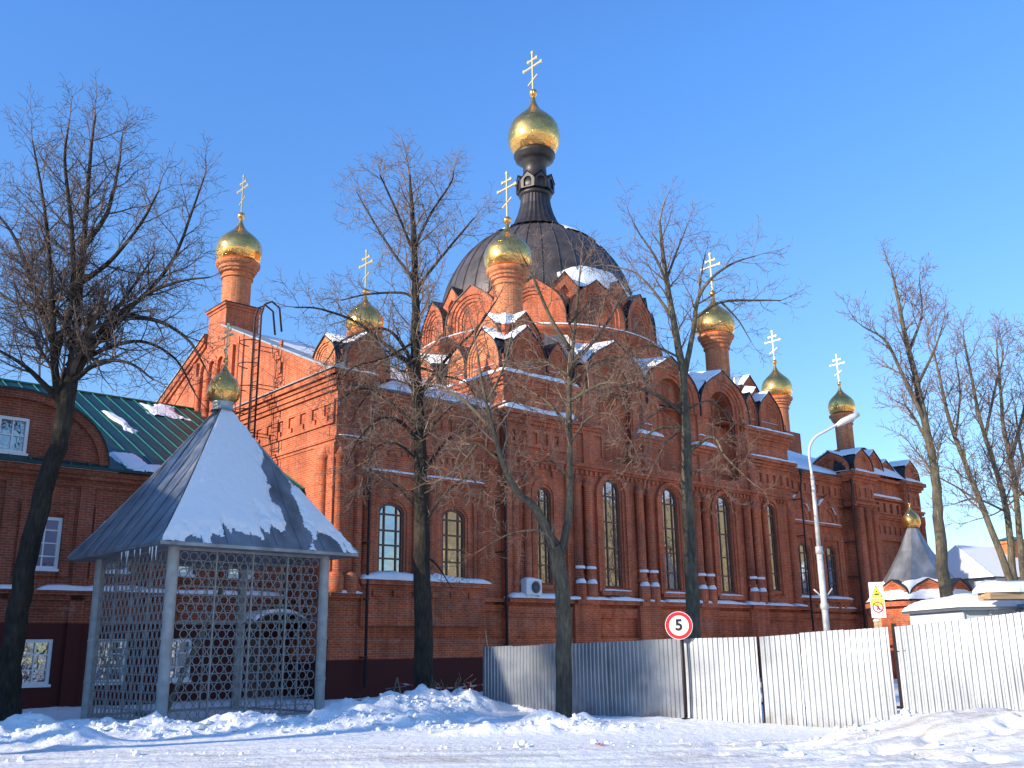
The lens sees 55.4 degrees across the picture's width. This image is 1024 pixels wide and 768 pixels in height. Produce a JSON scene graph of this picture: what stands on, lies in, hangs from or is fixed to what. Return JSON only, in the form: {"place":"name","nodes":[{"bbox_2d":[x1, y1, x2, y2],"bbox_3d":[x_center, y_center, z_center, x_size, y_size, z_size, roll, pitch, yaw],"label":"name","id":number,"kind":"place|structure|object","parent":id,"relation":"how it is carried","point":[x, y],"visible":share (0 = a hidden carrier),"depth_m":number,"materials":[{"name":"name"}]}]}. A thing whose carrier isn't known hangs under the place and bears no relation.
{"place":"outdoors","nodes":[
{"label":"outdoors","id":0,"kind":"place"},
{"bbox_2d":[135,581,226,716],"bbox_3d":[-8.863,7.173,26.591,2.220,3.631,1.182,14,-21,-43],"label":"ladder","id":1,"kind":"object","parent":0,"point":[196,644],"depth_m":26.34,"materials":[{"name":"grey metal"}]},
{"bbox_2d":[0,676,1023,767],"bbox_3d":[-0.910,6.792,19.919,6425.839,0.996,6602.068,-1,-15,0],"label":"ground","id":2,"kind":"structure","parent":0,"point":[977,730],"depth_m":17.33,"materials":[{"name":"white snow"}]},
{"bbox_2d":[0,72,234,720],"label":"lime tree","id":3,"kind":"object","parent":2,"relation":"on","point":[76,340],"visible":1,"depth_m":26.99,"materials":[{"name":"brown plant"}]},
{"bbox_2d":[0,378,308,708],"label":"brick wing","id":4,"kind":"structure","parent":2,"relation":"on","point":[119,453],"depth_m":31.62,"materials":[{"name":"red brick"}]},
{"bbox_2d":[0,415,29,455],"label":"window","id":5,"kind":"structure","parent":4,"relation":"in","point":[14,431],"depth_m":30.75,"materials":[{"name":"white glass"}]},
{"bbox_2d":[21,639,52,687],"bbox_3d":[-14.626,8.540,29.800,1.060,1.420,0.220,12,-20,-40],"label":"window","id":6,"kind":"structure","parent":4,"relation":"in","point":[36,660],"depth_m":29.90,"materials":[{"name":"white glass"}]},
{"bbox_2d":[35,517,62,571],"bbox_3d":[-14.748,5.030,30.684,1.060,1.700,0.220,12,-20,-40],"label":"window","id":7,"kind":"structure","parent":4,"relation":"in","point":[48,557],"depth_m":30.86,"materials":[{"name":"glass"}]},
{"bbox_2d":[95,639,125,685],"bbox_3d":[-12.896,8.915,31.266,1.060,1.420,0.220,12,-20,-40],"label":"window","id":8,"kind":"structure","parent":4,"relation":"in","point":[118,651],"depth_m":31.34,"materials":[{"name":"white glass"}]},
{"bbox_2d":[104,521,129,573],"bbox_3d":[-13.054,5.398,32.121,1.060,1.700,0.220,12,-20,-40],"label":"window","id":9,"kind":"structure","parent":4,"relation":"in","point":[112,565],"depth_m":32.04,"materials":[{"name":"white paint"}]},
{"bbox_2d":[165,566,194,576],"bbox_3d":[-11.400,5.757,33.523,1.060,1.700,0.220,12,-20,-40],"label":"window","id":10,"kind":"structure","parent":4,"relation":"in","point":[183,572],"depth_m":33.49,"materials":[{"name":"white paint"}]},
{"bbox_2d":[170,639,191,682],"bbox_3d":[-11.241,9.275,32.671,1.060,1.420,0.220,12,-20,-40],"label":"window","id":11,"kind":"structure","parent":4,"relation":"in","point":[182,651],"depth_m":32.78,"materials":[{"name":"white glass"}]},
{"bbox_2d":[228,569,251,578],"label":"window","id":12,"kind":"structure","parent":4,"relation":"in","point":[230,574],"depth_m":34.68,"materials":[{"name":"white paint"}]},
{"bbox_2d":[244,639,276,697],"bbox_3d":[-8.837,10.253,34.442,1.240,2.400,0.100,12,-20,-40],"label":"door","id":13,"kind":"structure","parent":4,"relation":"in","point":[265,650],"depth_m":34.51,"materials":[{"name":"brown"}]},
{"bbox_2d":[67,323,358,721],"bbox_3d":[-8.224,3.748,27.017,5.723,11.445,5.724,14,-21,-43],"label":"well canopy","id":14,"kind":"object","parent":2,"relation":"on","point":[218,488],"visible":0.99,"depth_m":25.44,"materials":[{"name":"grey metal"}]},
{"bbox_2d":[256,126,520,688],"bbox_3d":[-3.598,0.316,29.122,7.926,18.557,5.801,-1,-15,0],"label":"lime tree","id":15,"kind":"object","parent":2,"relation":"on","point":[423,647],"visible":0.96,"depth_m":29.25,"materials":[{"name":"brown plant"}]},
{"bbox_2d":[385,677,406,693],"bbox_3d":[-3.522,9.409,29.591,0.655,0.961,0.071,-1,-15,0],"label":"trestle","id":16,"kind":"object","parent":2,"relation":"on","point":[397,681],"visible":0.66,"depth_m":29.64,"materials":[{"name":"grey metal"}]},
{"bbox_2d":[399,682,482,688],"bbox_3d":[-2.139,8.881,28.684,3.311,0.162,0.003,-12,-19,36],"label":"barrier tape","id":17,"kind":"object","parent":16,"relation":"attached to","point":[444,687],"visible":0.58,"depth_m":28.51,"materials":[{"name":"red plastic"}]},
{"bbox_2d":[430,674,472,693],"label":"dry weeds","id":18,"kind":"object","parent":2,"relation":"on","point":[455,686],"visible":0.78,"depth_m":25.38,"materials":[{"name":"brown plant"}]},
{"bbox_2d":[0,689,1011,761],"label":"snow clods","id":19,"kind":"object","parent":2,"relation":"on","point":[905,712],"visible":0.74,"depth_m":19.97,"materials":[{"name":"white snow"}]},
{"bbox_2d":[391,217,672,717],"bbox_3d":[0.578,1.800,25.114,7.952,13.100,4.705,-1,-15,0],"label":"lime tree","id":20,"kind":"object","parent":2,"relation":"on","point":[556,548],"visible":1,"depth_m":25.14,"materials":[{"name":"brown plant"}]},
{"bbox_2d":[156,51,927,699],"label":"church","id":21,"kind":"structure","parent":2,"relation":"on","point":[756,565],"depth_m":44.60,"materials":[{"name":"red brick"}]},
{"bbox_2d":[378,503,402,571],"bbox_3d":[-4.569,5.802,36.349,1.140,2.720,0.110,12,-20,-40],"label":"window","id":22,"kind":"structure","parent":21,"relation":"in","point":[390,530],"depth_m":36.39,"materials":[{"name":"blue glass"}]},
{"bbox_2d":[442,509,463,577],"bbox_3d":[-2.349,6.284,38.231,1.140,2.720,0.110,12,-20,-40],"label":"window","id":23,"kind":"structure","parent":21,"relation":"in","point":[452,525],"depth_m":38.25,"materials":[{"name":"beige glass"}]},
{"bbox_2d":[521,577,541,596],"bbox_3d":[0.797,8.216,39.512,0.840,0.782,0.388,12,-20,-40],"label":"air conditioner","id":24,"kind":"object","parent":21,"relation":"on","point":[531,586],"visible":1,"depth_m":39.34,"materials":[{"name":"white paint"}]},
{"bbox_2d":[537,487,551,584],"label":"window","id":25,"kind":"structure","parent":21,"relation":"in","point":[544,563],"depth_m":41.06,"materials":[{"name":"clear glass"}]},
{"bbox_2d":[602,480,621,587],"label":"window","id":26,"kind":"structure","parent":21,"relation":"in","point":[613,571],"depth_m":43.99,"materials":[{"name":"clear glass"}]},
{"bbox_2d":[662,488,680,590],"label":"window","id":27,"kind":"structure","parent":21,"relation":"in","point":[668,497],"depth_m":46.61,"materials":[{"name":"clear glass"}]},
{"bbox_2d":[716,496,734,592],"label":"window","id":28,"kind":"structure","parent":21,"relation":"in","point":[726,565],"depth_m":49.30,"materials":[{"name":"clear glass"}]},
{"bbox_2d":[766,504,779,590],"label":"window","id":29,"kind":"structure","parent":21,"relation":"in","point":[774,560],"depth_m":52.03,"materials":[{"name":"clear glass"}]},
{"bbox_2d":[798,544,811,594],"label":"window","id":30,"kind":"structure","parent":21,"relation":"in","point":[801,549],"depth_m":53.91,"materials":[{"name":"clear glass"}]},
{"bbox_2d":[825,546,838,595],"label":"window","id":31,"kind":"structure","parent":21,"relation":"in","point":[829,553],"depth_m":55.71,"materials":[{"name":"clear glass"}]},
{"bbox_2d":[665,611,692,719],"bbox_3d":[3.820,6.469,22.045,0.578,2.577,0.334,2,-15,-9],"label":"speed limit sign","id":32,"kind":"object","parent":2,"relation":"on","point":[678,625],"visible":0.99,"depth_m":22.23,"materials":[{"name":"metal"}]},
{"bbox_2d":[556,175,810,638],"bbox_3d":[5.117,1.322,27.567,8.103,15.814,4.670,-1,-15,0],"label":"lime tree","id":33,"kind":"object","parent":2,"relation":"on","point":[693,609],"visible":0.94,"depth_m":28.01,"materials":[{"name":"brown plant"}]},
{"bbox_2d":[483,612,1023,727],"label":"metal fence","id":34,"kind":"object","parent":2,"relation":"on","point":[847,678],"visible":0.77,"depth_m":20.62,"materials":[{"name":"metal"}]},
{"bbox_2d":[868,582,885,628],"bbox_3d":[7.417,5.359,19.488,0.275,2.737,0.095,-6,-16,19],"label":"warning sign","id":35,"kind":"object","parent":34,"relation":"attached to","point":[877,602],"visible":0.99,"depth_m":19.70,"materials":[{"name":"white paint"}]},
{"bbox_2d":[808,412,859,630],"bbox_3d":[9.006,4.781,26.527,1.705,8.153,0.229,-4,-15,11],"label":"street lamp","id":36,"kind":"object","parent":2,"relation":"on","point":[824,604],"visible":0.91,"depth_m":26.73,"materials":[{"name":"metal"}]},
{"bbox_2d":[834,238,959,597],"bbox_3d":[14.141,1.398,34.654,3.981,14.722,5.047,-7,-16,22],"label":"lime tree","id":37,"kind":"object","parent":2,"relation":"on","point":[917,396],"visible":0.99,"depth_m":34.86,"materials":[{"name":"brown plant"}]},
{"bbox_2d":[865,484,972,678],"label":"tented chapel","id":38,"kind":"structure","parent":2,"relation":"on","point":[910,577],"depth_m":44.94,"materials":[{"name":"red brick"}]},
{"bbox_2d":[905,316,1013,580],"bbox_3d":[17.162,3.258,37.883,3.657,12.705,3.379,-8,-17,25],"label":"lime tree","id":39,"kind":"object","parent":2,"relation":"on","point":[1007,572],"visible":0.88,"depth_m":37.75,"materials":[{"name":"brown plant"}]},
{"bbox_2d":[902,593,1023,624],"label":"site cabin","id":40,"kind":"object","parent":2,"relation":"on","point":[960,606],"visible":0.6,"depth_m":20.98,"materials":[{"name":"white paint"}]},
{"bbox_2d":[920,304,1023,580],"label":"lime tree","id":41,"kind":"object","parent":2,"relation":"on","point":[1007,518],"visible":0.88,"depth_m":39.06,"materials":[{"name":"brown plant"}]},
{"bbox_2d":[945,375,1023,532],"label":"lime tree","id":42,"kind":"object","parent":2,"relation":"on","point":[996,457],"visible":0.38,"depth_m":44.94,"materials":[{"name":"brown plant"}]},
{"bbox_2d":[948,536,1023,588],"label":"white house","id":43,"kind":"structure","parent":2,"relation":"on","point":[974,566],"depth_m":55.43,"materials":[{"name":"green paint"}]},
{"bbox_2d":[973,312,1023,580],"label":"lime tree","id":44,"kind":"object","parent":2,"relation":"on","point":[1018,527],"visible":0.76,"depth_m":40.73,"materials":[{"name":"brown plant"}]},
{"bbox_2d":[1016,600,1023,611],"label":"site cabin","id":45,"kind":"object","parent":2,"relation":"on","point":[1020,603],"visible":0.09,"depth_m":20.62,"materials":[{"name":"blue paint"}]},
{"bbox_2d":[972,580,1023,600],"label":"timber stack","id":46,"kind":"object","parent":45,"relation":"on","point":[989,590],"visible":1,"depth_m":19.93,"materials":[{"name":"white"}]},
{"bbox_2d":[0,0,1023,554],"label":"sky","id":47,"kind":"structure","parent":0,"point":[844,126],"materials":[{"name":"blue"}]}
]}

